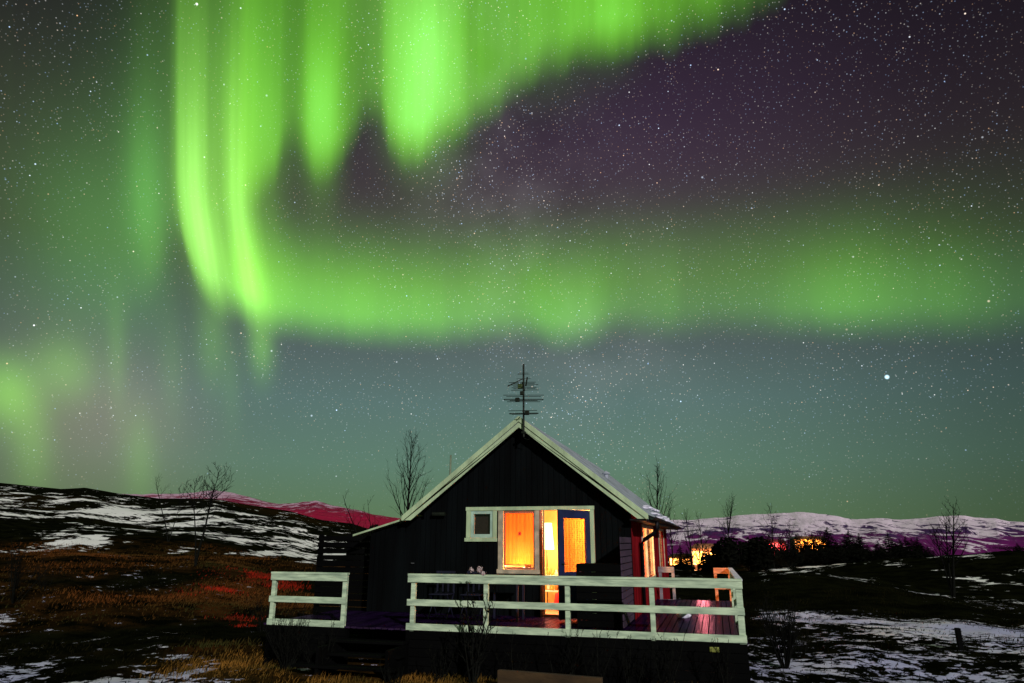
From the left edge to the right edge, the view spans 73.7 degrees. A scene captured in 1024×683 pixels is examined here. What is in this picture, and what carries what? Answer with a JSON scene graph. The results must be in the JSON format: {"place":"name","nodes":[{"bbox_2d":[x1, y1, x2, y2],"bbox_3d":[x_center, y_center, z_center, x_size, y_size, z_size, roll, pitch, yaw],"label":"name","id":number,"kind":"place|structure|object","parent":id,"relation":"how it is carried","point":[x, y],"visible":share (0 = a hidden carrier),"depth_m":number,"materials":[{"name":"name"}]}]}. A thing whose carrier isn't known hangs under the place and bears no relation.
{"place":"outdoors","nodes":[
{"label":"outdoors","id":0,"kind":"place"},
{"bbox_2d":[0,541,367,654],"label":"dry grass","id":1,"kind":"structure","parent":0,"point":[194,600],"depth_m":23.42,"materials":[{"name":"brown plant"}]},
{"bbox_2d":[126,490,399,528],"bbox_3d":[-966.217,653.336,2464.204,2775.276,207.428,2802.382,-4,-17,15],"label":"mountain","id":2,"kind":"structure","parent":0,"point":[319,510],"depth_m":2156.32,"materials":[{"name":"white snow"}]},
{"bbox_2d":[138,644,713,682],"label":"dry grass","id":3,"kind":"structure","parent":0,"point":[307,680],"depth_m":11.25,"materials":[{"name":"brown plant"}]},
{"bbox_2d":[0,483,1023,682],"bbox_3d":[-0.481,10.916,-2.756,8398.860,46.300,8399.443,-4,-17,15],"label":"ground","id":4,"kind":"structure","parent":0,"point":[109,522],"depth_m":23.10,"materials":[{"name":"brown plant"}]},
{"bbox_2d":[5,538,60,603],"bbox_3d":[-14.147,6.811,20.165,1.445,1.980,1.450,13,-21,-37],"label":"shrub","id":5,"kind":"object","parent":4,"relation":"on","point":[15,575],"visible":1,"depth_m":19.82,"materials":[{"name":"brown plant"}]},
{"bbox_2d":[153,474,186,541],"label":"bare tree","id":6,"kind":"object","parent":4,"relation":"on","point":[163,506],"visible":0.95,"depth_m":41.02,"materials":[{"name":"brown plant"}]},
{"bbox_2d":[178,462,232,565],"bbox_3d":[-13.491,7.518,29.897,2.318,4.694,2.062,7,-18,-24],"label":"bare tree","id":7,"kind":"object","parent":4,"relation":"on","point":[212,495],"visible":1,"depth_m":29.90,"materials":[{"name":"brown plant"}]},
{"bbox_2d":[176,566,310,626],"bbox_3d":[-9.546,8.732,24.221,4.987,1.177,14.451,4,-17,-12],"label":"red heath","id":8,"kind":"object","parent":4,"relation":"on","point":[260,575],"visible":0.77,"depth_m":26.16,"materials":[{"name":"red plant"}]},
{"bbox_2d":[246,590,280,631],"bbox_3d":[-5.954,6.522,16.344,0.762,1.118,0.755,16,-22,-42],"label":"shrub","id":9,"kind":"object","parent":4,"relation":"on","point":[266,615],"visible":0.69,"depth_m":16.32,"materials":[{"name":"brown plant"}]},
{"bbox_2d":[260,596,319,668],"bbox_3d":[-3.787,5.121,11.817,0.751,1.292,1.078,-11,-19,33],"label":"shrub","id":10,"kind":"object","parent":4,"relation":"on","point":[285,665],"visible":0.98,"depth_m":11.71,"materials":[{"name":"brown plant"}]},
{"bbox_2d":[297,621,339,672],"bbox_3d":[-3.308,5.194,11.408,0.799,1.013,0.757,-4,-17,15],"label":"shrub","id":11,"kind":"object","parent":4,"relation":"on","point":[320,638],"visible":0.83,"depth_m":11.43,"materials":[{"name":"brown plant"}]},
{"bbox_2d":[311,534,370,634],"bbox_3d":[-3.783,5.620,15.530,1.535,2.380,0.110,-4,-17,15],"label":"slatted fence","id":12,"kind":"object","parent":4,"relation":"on","point":[349,565],"visible":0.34,"depth_m":15.60,"materials":[{"name":"black wood"}]},
{"bbox_2d":[291,638,409,681],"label":"wooden steps","id":13,"kind":"structure","parent":4,"relation":"on","point":[395,658],"depth_m":11.23,"materials":[{"name":"black wood"}]},
{"bbox_2d":[342,489,380,560],"bbox_3d":[-6.514,8.815,30.730,2.513,4.228,2.137,-4,-17,15],"label":"bare tree","id":14,"kind":"object","parent":4,"relation":"on","point":[354,527],"visible":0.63,"depth_m":30.64,"materials":[{"name":"brown plant"}]},
{"bbox_2d":[345,524,378,560],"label":"bush","id":15,"kind":"object","parent":4,"relation":"on","point":[372,526],"visible":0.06,"depth_m":37.42,"materials":[{"name":"black plant"}]},
{"bbox_2d":[379,660,403,682],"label":"shrub","id":16,"kind":"object","parent":4,"relation":"on","point":[388,672],"visible":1,"depth_m":10.43,"materials":[{"name":"brown plant"}]},
{"bbox_2d":[384,430,431,515],"bbox_3d":[-4.962,7.788,32.675,2.294,7.312,2.692,-4,-17,15],"label":"bare tree","id":17,"kind":"object","parent":4,"relation":"on","point":[409,476],"visible":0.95,"depth_m":32.87,"materials":[{"name":"brown plant"}]},
{"bbox_2d":[425,630,456,682],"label":"shrub","id":18,"kind":"object","parent":4,"relation":"on","point":[440,666],"visible":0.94,"depth_m":10.80,"materials":[{"name":"brown plant"}]},
{"bbox_2d":[449,455,451,474],"bbox_3d":[-1.968,6.000,21.116,0.083,4.946,0.083,-12,-21,37],"label":"pole","id":19,"kind":"object","parent":4,"relation":"on","point":[450,464],"visible":0.21,"depth_m":21.70,"materials":[{"name":"grey metal"}]},
{"bbox_2d":[453,566,498,682],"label":"shrub","id":20,"kind":"object","parent":4,"relation":"on","point":[471,670],"visible":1,"depth_m":10.69,"materials":[{"name":"brown plant"}]},
{"bbox_2d":[263,599,750,682],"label":"deck","id":21,"kind":"structure","parent":4,"relation":"on","point":[418,662],"depth_m":11.23,"materials":[{"name":"black wood"}]},
{"bbox_2d":[266,571,349,627],"bbox_3d":[-3.677,4.671,12.295,1.560,0.985,0.112,-4,-17,15],"label":"railing","id":22,"kind":"object","parent":21,"relation":"attached to","point":[276,576],"visible":0.97,"depth_m":12.27,"materials":[{"name":"white paint"}]},
{"bbox_2d":[427,571,455,619],"bbox_3d":[-1.374,4.962,13.392,0.400,0.866,0.434,-4,-17,15],"label":"folding chair","id":23,"kind":"object","parent":21,"relation":"on","point":[443,572],"visible":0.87,"depth_m":13.45,"materials":[{"name":"black wood"}]},
{"bbox_2d":[459,571,485,619],"bbox_3d":[-0.754,4.928,13.271,0.400,0.866,0.434,-4,-17,15],"label":"folding chair","id":24,"kind":"object","parent":21,"relation":"on","point":[474,594],"visible":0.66,"depth_m":13.34,"materials":[{"name":"black wood"}]},
{"bbox_2d":[493,584,523,621],"bbox_3d":[-0.122,4.941,13.035,0.700,0.700,0.540,-4,-17,15],"label":"garden table","id":25,"kind":"object","parent":21,"relation":"on","point":[494,599],"visible":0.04,"depth_m":13.17,"materials":[{"name":"black wood"}]},
{"bbox_2d":[406,573,746,643],"bbox_3d":[0.861,4.316,11.052,5.525,0.990,0.132,-4,-17,15],"label":"railing","id":26,"kind":"object","parent":21,"relation":"attached to","point":[567,606],"visible":0.96,"depth_m":10.94,"materials":[{"name":"white paint"}]},
{"bbox_2d":[576,537,633,628],"bbox_3d":[1.733,4.404,12.627,0.812,1.510,1.560,-4,-17,15],"label":"wooden screen","id":27,"kind":"object","parent":21,"relation":"on","point":[615,595],"visible":0.8,"depth_m":11.89,"materials":[{"name":"black wood"}]},
{"bbox_2d":[658,567,675,599],"bbox_3d":[4.044,6.354,17.818,0.415,0.908,0.112,-4,-17,15],"label":"chair","id":28,"kind":"object","parent":21,"relation":"attached to","point":[666,570],"visible":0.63,"depth_m":17.83,"materials":[{"name":"grey paint"}]},
{"bbox_2d":[676,614,691,618],"bbox_3d":[3.400,5.428,13.549,0.230,0.134,0.343,-14,-22,41],"label":"snow lump","id":29,"kind":"object","parent":21,"relation":"on","point":[684,616],"visible":0.62,"depth_m":13.44,"materials":[{"name":"white snow"}]},
{"bbox_2d":[709,647,718,651],"bbox_3d":[3.041,4.629,10.260,0.140,0.075,0.022,-4,-17,15],"label":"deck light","id":30,"kind":"object","parent":21,"relation":"attached to","point":[714,650],"visible":0.9,"depth_m":10.25,"materials":[{"name":"plastic"}]},
{"bbox_2d":[713,568,731,605],"bbox_3d":[5.406,6.259,17.446,0.445,0.908,0.126,-4,-17,15],"label":"chair","id":31,"kind":"object","parent":21,"relation":"attached to","point":[716,571],"visible":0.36,"depth_m":17.48,"materials":[{"name":"orange wood"}]},
{"bbox_2d":[728,568,741,625],"bbox_3d":[4.517,5.143,13.832,0.112,0.996,7.561,-4,-17,15],"label":"railing","id":32,"kind":"object","parent":21,"relation":"attached to","point":[733,574],"visible":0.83,"depth_m":12.72,"materials":[{"name":"paint"}]},
{"bbox_2d":[496,633,529,670],"bbox_3d":[-0.006,4.945,10.404,0.570,0.996,0.434,-4,-17,15],"label":"shrub","id":33,"kind":"object","parent":4,"relation":"on","point":[518,666],"visible":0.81,"depth_m":10.44,"materials":[{"name":"brown plant"}]},
{"bbox_2d":[353,416,681,648],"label":"cottage","id":34,"kind":"structure","parent":4,"relation":"on","point":[463,518],"depth_m":14.37,"materials":[{"name":"black paint"}]},
{"bbox_2d":[464,511,496,541],"bbox_3d":[-0.640,3.894,14.402,0.715,0.625,0.129,-4,-17,15],"label":"window","id":35,"kind":"structure","parent":34,"relation":"in","point":[481,523],"depth_m":14.41,"materials":[{"name":"white paint"}]},
{"bbox_2d":[497,510,539,573],"bbox_3d":[0.149,4.136,14.110,0.920,1.250,0.163,-4,-17,15],"label":"window","id":36,"kind":"structure","parent":34,"relation":"in","point":[524,549],"depth_m":14.14,"materials":[{"name":"glass"}]},
{"bbox_2d":[517,514,521,535],"bbox_3d":[0.156,3.821,14.226,0.110,0.460,0.015,-4,-17,15],"label":"hanging star","id":37,"kind":"object","parent":34,"relation":"hanging from","point":[519,533],"visible":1,"depth_m":14.20,"materials":[{"name":"red paper"}]},
{"bbox_2d":[504,364,543,439],"bbox_3d":[0.245,1.264,14.470,0.851,1.634,0.872,0,-16,2],"label":"tv antenna","id":38,"kind":"object","parent":34,"relation":"attached to","point":[522,385],"visible":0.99,"depth_m":14.45,"materials":[{"name":"metal"}]},
{"bbox_2d":[544,523,553,602],"bbox_3d":[0.818,5.186,15.913,0.340,1.850,0.340,-4,-17,15],"label":"lit doorway","id":39,"kind":"object","parent":34,"relation":"in","point":[549,544],"visible":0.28,"depth_m":15.96,"materials":[{"name":"white"}]},
{"bbox_2d":[545,575,557,591],"bbox_3d":[0.972,5.686,15.557,0.650,0.690,0.300,-4,-17,15],"label":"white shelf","id":40,"kind":"object","parent":34,"relation":"on","point":[546,590],"visible":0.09,"depth_m":15.45,"materials":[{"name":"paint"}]},
{"bbox_2d":[557,509,591,619],"bbox_3d":[1.238,4.297,13.244,0.900,2.000,0.116,14,-21,-40],"label":"door","id":41,"kind":"structure","parent":34,"relation":"in","point":[573,526],"depth_m":13.32,"materials":[{"name":"blue paint"}]},
{"bbox_2d":[641,524,655,576],"bbox_3d":[3.250,5.104,16.521,0.185,1.260,2.860,-4,-17,15],"label":"window","id":42,"kind":"structure","parent":34,"relation":"in","point":[644,528],"depth_m":16.63,"materials":[{"name":"paint"}]},
{"bbox_2d":[658,528,665,566],"bbox_3d":[4.500,6.254,20.515,0.075,1.220,1.980,-4,-17,15],"label":"window","id":43,"kind":"structure","parent":34,"relation":"in","point":[661,545],"depth_m":20.75,"materials":[{"name":"paint"}]},
{"bbox_2d":[497,669,602,682],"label":"plank","id":44,"kind":"object","parent":4,"relation":"on","point":[509,676],"visible":1,"depth_m":10.01,"materials":[{"name":"wood"}]},
{"bbox_2d":[542,618,587,674],"bbox_3d":[0.811,4.864,10.486,0.689,1.181,0.437,-12,-20,35],"label":"shrub","id":45,"kind":"object","parent":4,"relation":"on","point":[574,665],"visible":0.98,"depth_m":10.48,"materials":[{"name":"brown plant"}]},
{"bbox_2d":[581,623,617,677],"bbox_3d":[1.278,4.753,10.037,0.619,1.170,0.416,-4,-17,15],"label":"shrub","id":46,"kind":"object","parent":4,"relation":"on","point":[603,664],"visible":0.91,"depth_m":10.07,"materials":[{"name":"brown plant"}]},
{"bbox_2d":[619,635,650,682],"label":"shrub","id":47,"kind":"object","parent":4,"relation":"on","point":[642,669],"visible":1,"depth_m":10.21,"materials":[{"name":"brown plant"}]},
{"bbox_2d":[636,459,679,517],"bbox_3d":[7.392,8.910,34.196,2.442,6.335,1.837,7,-18,-22],"label":"bare tree","id":48,"kind":"object","parent":4,"relation":"on","point":[657,493],"visible":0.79,"depth_m":34.47,"materials":[{"name":"brown plant"}]},
{"bbox_2d":[649,629,689,682],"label":"shrub","id":49,"kind":"object","parent":4,"relation":"on","point":[666,675],"visible":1,"depth_m":9.97,"materials":[{"name":"brown plant"}]},
{"bbox_2d":[661,501,682,566],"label":"bare tree","id":50,"kind":"object","parent":4,"relation":"on","point":[671,544],"visible":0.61,"depth_m":41.02,"materials":[{"name":"brown plant"}]},
{"bbox_2d":[668,546,683,569],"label":"conifer","id":51,"kind":"object","parent":4,"relation":"on","point":[676,561],"visible":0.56,"depth_m":62.88,"materials":[{"name":"black plant"}]},
{"bbox_2d":[668,553,690,566],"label":"cabin","id":52,"kind":"object","parent":4,"relation":"on","point":[670,559],"visible":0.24,"depth_m":72.44,"materials":[{"name":"paint"}]},
{"bbox_2d":[678,550,695,570],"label":"conifer","id":53,"kind":"object","parent":4,"relation":"on","point":[686,564],"visible":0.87,"depth_m":60.87,"materials":[{"name":"green plant"}]},
{"bbox_2d":[680,510,700,573],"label":"bare tree","id":54,"kind":"object","parent":4,"relation":"on","point":[688,535],"visible":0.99,"depth_m":57.44,"materials":[{"name":"brown plant"}]},
{"bbox_2d":[691,539,707,569],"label":"bare tree","id":55,"kind":"object","parent":4,"relation":"on","point":[699,555],"visible":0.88,"depth_m":63.17,"materials":[{"name":"brown plant"}]},
{"bbox_2d":[689,544,712,569],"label":"cabin","id":56,"kind":"object","parent":4,"relation":"on","point":[709,546],"visible":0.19,"depth_m":68.23,"materials":[{"name":"paint"}]},
{"bbox_2d":[692,551,701,564],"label":"window","id":57,"kind":"structure","parent":56,"relation":"in","point":[694,563],"depth_m":68.24,"materials":[{"name":"glass"}]},
{"bbox_2d":[691,513,710,553],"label":"bare tree","id":58,"kind":"object","parent":4,"relation":"on","point":[700,535],"visible":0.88,"depth_m":65.04,"materials":[{"name":"brown plant"}]},
{"bbox_2d":[698,547,711,570],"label":"conifer","id":59,"kind":"object","parent":4,"relation":"on","point":[701,567],"visible":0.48,"depth_m":62.16,"materials":[{"name":"green plant"}]},
{"bbox_2d":[700,553,719,570],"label":"bush","id":60,"kind":"object","parent":4,"relation":"on","point":[707,557],"visible":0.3,"depth_m":60.38,"materials":[{"name":"green plant"}]},
{"bbox_2d":[710,637,734,682],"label":"shrub","id":61,"kind":"object","parent":4,"relation":"on","point":[726,665],"visible":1,"depth_m":9.90,"materials":[{"name":"brown plant"}]},
{"bbox_2d":[717,491,735,540],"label":"bare tree","id":62,"kind":"object","parent":4,"relation":"on","point":[729,521],"visible":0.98,"depth_m":57.57,"materials":[{"name":"brown plant"}]},
{"bbox_2d":[709,536,748,574],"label":"bush","id":63,"kind":"object","parent":4,"relation":"on","point":[726,552],"visible":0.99,"depth_m":52.22,"materials":[{"name":"green plant"}]},
{"bbox_2d":[737,536,772,571],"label":"bush","id":64,"kind":"object","parent":4,"relation":"on","point":[758,549],"visible":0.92,"depth_m":53.57,"materials":[{"name":"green plant"}]},
{"bbox_2d":[744,566,774,570],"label":"conifer","id":65,"kind":"object","parent":4,"relation":"on","point":[757,569],"visible":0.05,"depth_m":62.28,"materials":[{"name":"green plant"}]},
{"bbox_2d":[749,543,778,571],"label":"bush","id":66,"kind":"object","parent":4,"relation":"on","point":[766,566],"visible":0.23,"depth_m":56.20,"materials":[{"name":"green plant"}]},
{"bbox_2d":[753,506,784,567],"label":"bare tree","id":67,"kind":"object","parent":4,"relation":"on","point":[771,531],"visible":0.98,"depth_m":63.00,"materials":[{"name":"brown plant"}]},
{"bbox_2d":[764,539,786,544],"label":"greenhouse","id":68,"kind":"object","parent":4,"relation":"on","point":[776,541],"visible":0.13,"depth_m":82.55,"materials":[{"name":"paint"}]},
{"bbox_2d":[767,534,786,556],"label":"bare tree","id":69,"kind":"object","parent":4,"relation":"on","point":[779,547],"visible":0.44,"depth_m":75.01,"materials":[{"name":"brown plant"}]},
{"bbox_2d":[768,553,786,568],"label":"conifer","id":70,"kind":"object","parent":4,"relation":"on","point":[777,565],"visible":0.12,"depth_m":72.47,"materials":[{"name":"black plant"}]},
{"bbox_2d":[755,593,803,667],"bbox_3d":[4.920,5.348,12.482,0.777,1.429,1.011,-13,-21,37],"label":"shrub","id":71,"kind":"object","parent":4,"relation":"on","point":[788,640],"visible":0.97,"depth_m":12.40,"materials":[{"name":"brown plant"}]},
{"bbox_2d":[773,528,795,550],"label":"bare tree","id":72,"kind":"object","parent":4,"relation":"on","point":[787,540],"visible":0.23,"depth_m":76.23,"materials":[{"name":"black plant"}]},
{"bbox_2d":[780,539,797,566],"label":"conifer","id":73,"kind":"object","parent":4,"relation":"on","point":[786,549],"visible":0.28,"depth_m":74.88,"materials":[{"name":"black plant"}]},
{"bbox_2d":[783,518,800,566],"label":"bare tree","id":74,"kind":"object","parent":4,"relation":"on","point":[790,540],"visible":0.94,"depth_m":71.53,"materials":[{"name":"black plant"}]},
{"bbox_2d":[788,534,809,551],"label":"conifer","id":75,"kind":"object","parent":4,"relation":"on","point":[797,540],"visible":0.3,"depth_m":78.25,"materials":[{"name":"black plant"}]},
{"bbox_2d":[795,624,810,655],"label":"shrub","id":76,"kind":"object","parent":4,"relation":"on","point":[801,645],"visible":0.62,"depth_m":13.71,"materials":[{"name":"black plant"}]},
{"bbox_2d":[797,532,814,548],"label":"bare tree","id":77,"kind":"object","parent":4,"relation":"on","point":[806,539],"visible":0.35,"depth_m":79.65,"materials":[{"name":"black plant"}]},
{"bbox_2d":[801,540,812,561],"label":"conifer","id":78,"kind":"object","parent":4,"relation":"on","point":[806,547],"visible":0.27,"depth_m":76.98,"materials":[{"name":"black plant"}]},
{"bbox_2d":[789,536,825,548],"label":"greenhouse","id":79,"kind":"object","parent":4,"relation":"on","point":[804,538],"visible":0.16,"depth_m":88.61,"materials":[{"name":"paint"}]},
{"bbox_2d":[799,560,816,566],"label":"conifer","id":80,"kind":"object","parent":4,"relation":"on","point":[807,563],"visible":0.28,"depth_m":73.54,"materials":[{"name":"black plant"}]},
{"bbox_2d":[801,535,818,551],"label":"bare tree","id":81,"kind":"object","parent":4,"relation":"on","point":[813,542],"visible":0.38,"depth_m":78.16,"materials":[{"name":"black plant"}]},
{"bbox_2d":[807,533,820,550],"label":"conifer","id":82,"kind":"object","parent":4,"relation":"on","point":[811,541],"visible":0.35,"depth_m":78.31,"materials":[{"name":"black plant"}]},
{"bbox_2d":[809,530,821,549],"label":"bare tree","id":83,"kind":"object","parent":4,"relation":"on","point":[818,537],"visible":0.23,"depth_m":79.45,"materials":[{"name":"black plant"}]},
{"bbox_2d":[819,527,843,551],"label":"conifer","id":84,"kind":"object","parent":4,"relation":"on","point":[829,540],"visible":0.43,"depth_m":73.58,"materials":[{"name":"black plant"}]},
{"bbox_2d":[822,540,844,564],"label":"conifer","id":85,"kind":"object","parent":4,"relation":"on","point":[836,547],"visible":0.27,"depth_m":69.62,"materials":[{"name":"black plant"}]},
{"bbox_2d":[833,550,848,563],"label":"conifer","id":86,"kind":"object","parent":4,"relation":"on","point":[841,562],"visible":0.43,"depth_m":67.32,"materials":[{"name":"black plant"}]},
{"bbox_2d":[839,534,852,550],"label":"conifer","id":87,"kind":"object","parent":4,"relation":"on","point":[847,545],"visible":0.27,"depth_m":74.60,"materials":[{"name":"black plant"}]},
{"bbox_2d":[839,531,861,546],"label":"conifer","id":88,"kind":"object","parent":4,"relation":"on","point":[851,537],"visible":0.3,"depth_m":78.01,"materials":[{"name":"black plant"}]},
{"bbox_2d":[848,545,863,562],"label":"conifer","id":89,"kind":"object","parent":4,"relation":"on","point":[856,561],"visible":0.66,"depth_m":67.65,"materials":[{"name":"black plant"}]},
{"bbox_2d":[850,537,864,550],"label":"conifer","id":90,"kind":"object","parent":4,"relation":"on","point":[857,542],"visible":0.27,"depth_m":72.42,"materials":[{"name":"black plant"}]},
{"bbox_2d":[852,533,867,547],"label":"conifer","id":91,"kind":"object","parent":4,"relation":"on","point":[861,541],"visible":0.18,"depth_m":79.16,"materials":[{"name":"black plant"}]},
{"bbox_2d":[856,547,894,561],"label":"bush","id":92,"kind":"object","parent":4,"relation":"on","point":[881,553],"visible":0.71,"depth_m":67.46,"materials":[{"name":"black plant"}]},
{"bbox_2d":[873,541,882,556],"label":"conifer","id":93,"kind":"object","parent":4,"relation":"on","point":[875,546],"visible":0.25,"depth_m":73.30,"materials":[{"name":"black plant"}]},
{"bbox_2d":[882,534,897,551],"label":"conifer","id":94,"kind":"object","parent":4,"relation":"on","point":[891,542],"visible":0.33,"depth_m":76.25,"materials":[{"name":"black plant"}]},
{"bbox_2d":[898,537,915,555],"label":"conifer","id":95,"kind":"object","parent":4,"relation":"on","point":[906,542],"visible":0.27,"depth_m":73.77,"materials":[{"name":"black plant"}]},
{"bbox_2d":[889,545,926,557],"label":"bush","id":96,"kind":"object","parent":4,"relation":"on","point":[899,552],"visible":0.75,"depth_m":69.81,"materials":[{"name":"black plant"}]},
{"bbox_2d":[913,539,928,557],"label":"conifer","id":97,"kind":"object","parent":4,"relation":"on","point":[916,542],"visible":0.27,"depth_m":74.97,"materials":[{"name":"black plant"}]},
{"bbox_2d":[916,544,929,557],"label":"conifer","id":98,"kind":"object","parent":4,"relation":"on","point":[927,555],"visible":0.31,"depth_m":72.79,"materials":[{"name":"black plant"}]},
{"bbox_2d":[924,496,968,597],"bbox_3d":[18.414,8.680,28.808,1.858,4.281,1.700,-4,-17,15],"label":"bare tree","id":99,"kind":"object","parent":4,"relation":"on","point":[951,586],"visible":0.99,"depth_m":28.73,"materials":[{"name":"black plant"}]},
{"bbox_2d":[954,628,963,649],"bbox_3d":[9.209,6.221,14.039,0.100,0.620,0.100,-4,-17,15],"label":"stake","id":100,"kind":"object","parent":4,"relation":"on","point":[959,639],"visible":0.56,"depth_m":14.03,"materials":[{"name":"black wood"}]},
{"bbox_2d":[988,546,1023,550],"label":"bush","id":101,"kind":"object","parent":4,"relation":"on","point":[1009,548],"visible":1,"depth_m":51.35,"materials":[{"name":"black plant"}]},
{"bbox_2d":[0,0,1023,521],"label":"sky","id":102,"kind":"structure","parent":0,"point":[769,253],"materials":[{"name":"green"}]},
{"bbox_2d":[554,593,558,602],"bbox_3d":[1.039,5.712,14.997,0.255,0.400,0.313,-4,-17,15],"label":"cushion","id":103,"kind":"object","parent":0,"point":[556,600],"visible":0.2,"depth_m":14.91,"materials":[{"name":"red fabric"}]},
{"bbox_2d":[666,512,1023,556],"bbox_3d":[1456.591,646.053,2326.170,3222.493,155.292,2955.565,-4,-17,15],"label":"mountain","id":104,"kind":"structure","parent":0,"point":[985,534],"depth_m":1866.28,"materials":[{"name":"white snow"}]}
]}

